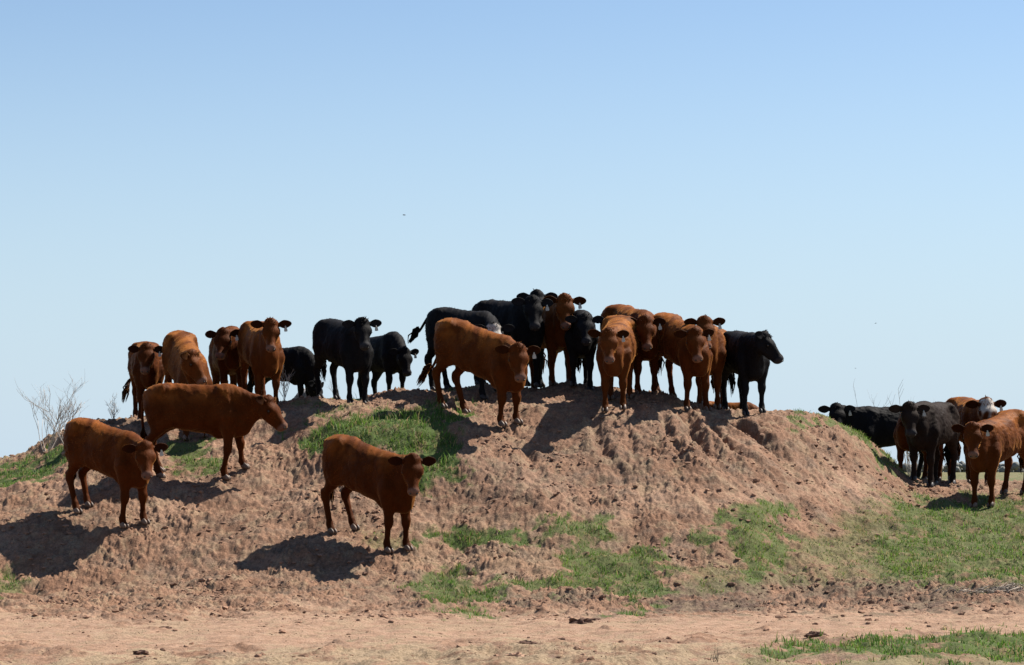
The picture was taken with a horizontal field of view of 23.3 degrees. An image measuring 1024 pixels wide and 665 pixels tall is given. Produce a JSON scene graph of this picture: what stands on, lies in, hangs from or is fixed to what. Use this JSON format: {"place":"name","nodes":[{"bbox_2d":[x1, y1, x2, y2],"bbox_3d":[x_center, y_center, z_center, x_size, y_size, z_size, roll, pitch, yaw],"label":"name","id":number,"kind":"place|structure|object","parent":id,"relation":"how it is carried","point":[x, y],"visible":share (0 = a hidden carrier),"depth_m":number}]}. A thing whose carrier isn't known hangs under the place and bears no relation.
{"place":"outdoors","nodes":[
{"label":"outdoors","id":0,"kind":"place"},
{"bbox_2d":[0,381,1023,664],"bbox_3d":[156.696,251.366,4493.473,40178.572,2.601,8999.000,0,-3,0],"label":"ground","id":1,"kind":"structure","parent":0,"point":[134,559],"depth_m":27.18},
{"bbox_2d":[15,380,86,444],"bbox_3d":[-5.679,1.007,31.040,0.879,1.077,0.798,-2,-4,28],"label":"bare shrub","id":2,"kind":"object","parent":1,"relation":"on","point":[49,411],"visible":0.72,"depth_m":31.16},
{"bbox_2d":[27,380,89,451],"bbox_3d":[-5.820,1.049,31.983,0.822,1.135,1.001,0,-3,0],"label":"bare shrub","id":3,"kind":"object","parent":1,"relation":"on","point":[58,421],"visible":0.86,"depth_m":31.80},
{"bbox_2d":[104,393,118,418],"bbox_3d":[-5.300,0.977,33.032,0.210,0.396,0.202,0,-3,0],"label":"bare shrub","id":4,"kind":"object","parent":1,"relation":"on","point":[112,412],"visible":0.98,"depth_m":32.99},
{"bbox_2d":[63,417,167,527],"bbox_3d":[-4.531,1.573,28.176,1.706,1.269,0.610,-3,-4,40],"label":"red cow","id":5,"kind":"object","parent":1,"relation":"on","point":[125,460],"visible":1,"depth_m":28.05},
{"bbox_2d":[133,650,148,654],"bbox_3d":[-2.709,2.346,18.181,0.126,0.059,0.113,0,-3,0],"label":"dirt clod","id":6,"kind":"object","parent":1,"relation":"on","point":[142,652],"visible":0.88,"depth_m":18.15},
{"bbox_2d":[122,341,164,418],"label":"red cow","id":7,"kind":"object","parent":1,"relation":"on","point":[145,368],"visible":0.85,"depth_m":32.11},
{"bbox_2d":[161,330,212,439],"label":"red cow","id":8,"kind":"object","parent":1,"relation":"on","point":[184,361],"visible":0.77,"depth_m":31.14},
{"bbox_2d":[140,383,287,479],"bbox_3d":[-3.538,1.160,29.431,1.868,1.168,0.535,-1,-3,12],"label":"red cow","id":9,"kind":"object","parent":1,"relation":"on","point":[227,413],"visible":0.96,"depth_m":29.30},
{"bbox_2d":[205,326,241,387],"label":"red cow","id":10,"kind":"object","parent":1,"relation":"on","point":[223,359],"visible":0.77,"depth_m":32.62},
{"bbox_2d":[237,316,291,407],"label":"red cow","id":11,"kind":"object","parent":1,"relation":"on","point":[260,351],"visible":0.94,"depth_m":31.52},
{"bbox_2d":[247,346,323,397],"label":"black cow","id":12,"kind":"object","parent":1,"relation":"on","point":[300,360],"visible":0.34,"depth_m":33.34},
{"bbox_2d":[279,367,294,400],"bbox_3d":[-2.952,0.627,31.960,0.328,0.568,0.419,0,-3,0],"label":"dead weed","id":13,"kind":"object","parent":1,"relation":"on","point":[283,385],"visible":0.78,"depth_m":31.94},
{"bbox_2d":[312,316,381,403],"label":"black cow","id":14,"kind":"object","parent":1,"relation":"on","point":[346,346],"visible":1,"depth_m":31.54},
{"bbox_2d":[320,434,435,552],"bbox_3d":[-1.502,1.743,27.141,1.678,1.300,0.574,-3,-4,44],"label":"red cow","id":15,"kind":"object","parent":1,"relation":"on","point":[387,482],"visible":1,"depth_m":26.98},
{"bbox_2d":[357,331,418,397],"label":"black cow","id":16,"kind":"object","parent":1,"relation":"on","point":[392,354],"visible":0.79,"depth_m":33.10},
{"bbox_2d":[408,307,514,399],"bbox_3d":[-0.756,0.263,32.093,0.671,1.236,2.190,3,-4,-42],"label":"black cow","id":17,"kind":"object","parent":1,"relation":"on","point":[487,320],"visible":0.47,"depth_m":32.15},
{"bbox_2d":[416,317,540,426],"bbox_3d":[-0.511,0.473,30.529,2.213,1.381,0.706,-3,-4,43],"label":"red cow","id":18,"kind":"object","parent":1,"relation":"on","point":[498,362],"visible":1,"depth_m":30.28},
{"bbox_2d":[0,382,1023,664],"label":"dirt crumbs","id":19,"kind":"object","parent":1,"relation":"on","point":[690,446],"visible":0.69,"depth_m":26.53},
{"bbox_2d":[471,295,552,387],"bbox_3d":[-0.037,0.126,32.580,0.704,1.207,1.789,2,-4,-35],"label":"black cow","id":20,"kind":"object","parent":1,"relation":"on","point":[523,317],"visible":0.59,"depth_m":32.22},
{"bbox_2d":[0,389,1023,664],"bbox_3d":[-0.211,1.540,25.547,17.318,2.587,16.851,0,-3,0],"label":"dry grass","id":21,"kind":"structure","parent":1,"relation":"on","point":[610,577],"depth_m":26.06},
{"bbox_2d":[505,652,523,656],"bbox_3d":[0.026,2.319,17.820,0.151,0.067,0.131,-3,-4,43],"label":"dirt clod","id":22,"kind":"object","parent":1,"relation":"on","point":[518,654],"visible":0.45,"depth_m":17.79},
{"bbox_2d":[485,288,557,386],"bbox_3d":[0.036,0.134,33.713,0.621,1.380,1.799,2,-4,-33],"label":"black cow","id":23,"kind":"object","parent":1,"relation":"on","point":[537,292],"visible":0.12,"depth_m":33.12},
{"bbox_2d":[516,640,537,644],"bbox_3d":[0.092,2.386,19.017,0.187,0.073,0.141,2,-4,-33],"label":"dirt clod","id":24,"kind":"object","parent":1,"relation":"on","point":[526,642],"visible":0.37,"depth_m":18.99},
{"bbox_2d":[529,293,585,387],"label":"red cow","id":25,"kind":"object","parent":1,"relation":"on","point":[556,323],"visible":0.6,"depth_m":32.45},
{"bbox_2d":[573,646,584,649],"bbox_3d":[0.481,2.325,18.278,0.111,0.043,0.073,-1,-3,13],"label":"dirt clod","id":26,"kind":"object","parent":1,"relation":"on","point":[577,648],"visible":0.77,"depth_m":18.25},
{"bbox_2d":[569,617,592,623],"bbox_3d":[0.599,2.525,21.665,0.215,0.092,0.179,0,-3,0],"label":"dirt clod","id":27,"kind":"object","parent":1,"relation":"on","point":[582,620],"visible":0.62,"depth_m":21.62},
{"bbox_2d":[563,310,603,390],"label":"black cow","id":28,"kind":"object","parent":1,"relation":"on","point":[581,344],"visible":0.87,"depth_m":32.03},
{"bbox_2d":[587,315,638,411],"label":"red cow","id":29,"kind":"object","parent":1,"relation":"on","point":[617,347],"visible":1,"depth_m":30.52},
{"bbox_2d":[599,304,665,393],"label":"red cow","id":30,"kind":"object","parent":1,"relation":"on","point":[646,322],"visible":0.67,"depth_m":31.68},
{"bbox_2d":[649,312,713,410],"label":"red cow","id":31,"kind":"object","parent":1,"relation":"on","point":[685,347],"visible":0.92,"depth_m":31.06},
{"bbox_2d":[684,314,726,408],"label":"red cow","id":32,"kind":"object","parent":1,"relation":"on","point":[717,344],"visible":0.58,"depth_m":31.59},
{"bbox_2d":[710,645,719,661],"bbox_3d":[1.403,2.241,17.249,0.072,0.174,0.103,0,-3,0],"label":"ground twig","id":33,"kind":"object","parent":1,"relation":"on","point":[715,656],"visible":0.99,"depth_m":17.24},
{"bbox_2d":[709,401,758,409],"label":"red cow","id":34,"kind":"object","parent":1,"relation":"on","point":[736,405],"visible":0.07,"depth_m":32.58},
{"bbox_2d":[721,330,783,415],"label":"black cow","id":35,"kind":"object","parent":1,"relation":"on","point":[750,356],"visible":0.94,"depth_m":31.32},
{"bbox_2d":[804,631,826,637],"bbox_3d":[2.432,2.427,19.959,0.190,0.068,0.130,0,-3,0],"label":"dirt clod","id":36,"kind":"object","parent":1,"relation":"on","point":[811,634],"visible":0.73,"depth_m":19.92},
{"bbox_2d":[818,402,928,479],"bbox_3d":[5.237,1.563,35.505,1.845,1.136,0.516,1,-3,-20],"label":"black cow","id":37,"kind":"object","parent":1,"relation":"on","point":[876,425],"visible":0.41,"depth_m":35.30},
{"bbox_2d":[883,380,918,475],"bbox_3d":[5.996,1.482,37.528,0.844,1.565,0.710,-1,-3,20],"label":"bare shrub","id":38,"kind":"object","parent":1,"relation":"on","point":[908,462],"visible":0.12,"depth_m":37.46},
{"bbox_2d":[893,413,943,480],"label":"red cow","id":39,"kind":"object","parent":1,"relation":"on","point":[901,443],"visible":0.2,"depth_m":33.94},
{"bbox_2d":[888,400,960,487],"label":"black cow","id":40,"kind":"object","parent":1,"relation":"on","point":[927,425],"visible":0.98,"depth_m":32.26},
{"bbox_2d":[903,461,1023,471],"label":"woods","id":41,"kind":"object","parent":1,"relation":"on","point":[961,466],"visible":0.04,"depth_m":648.37},
{"bbox_2d":[923,580,1023,595],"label":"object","id":42,"kind":"object","parent":1,"relation":"on","point":[1007,587],"visible":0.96,"depth_m":24.47},
{"bbox_2d":[945,395,1006,482],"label":"red cow","id":43,"kind":"object","parent":1,"relation":"on","point":[970,409],"visible":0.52,"depth_m":33.62},
{"bbox_2d":[951,409,1023,507],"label":"red cow","id":44,"kind":"object","parent":1,"relation":"on","point":[992,443],"visible":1,"depth_m":31.07},
{"bbox_2d":[0,385,1023,664],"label":"grass","id":45,"kind":"structure","parent":0,"point":[352,423],"depth_m":27.08},
{"bbox_2d":[0,0,1023,471],"label":"sky","id":46,"kind":"structure","parent":0,"point":[810,174]}
]}

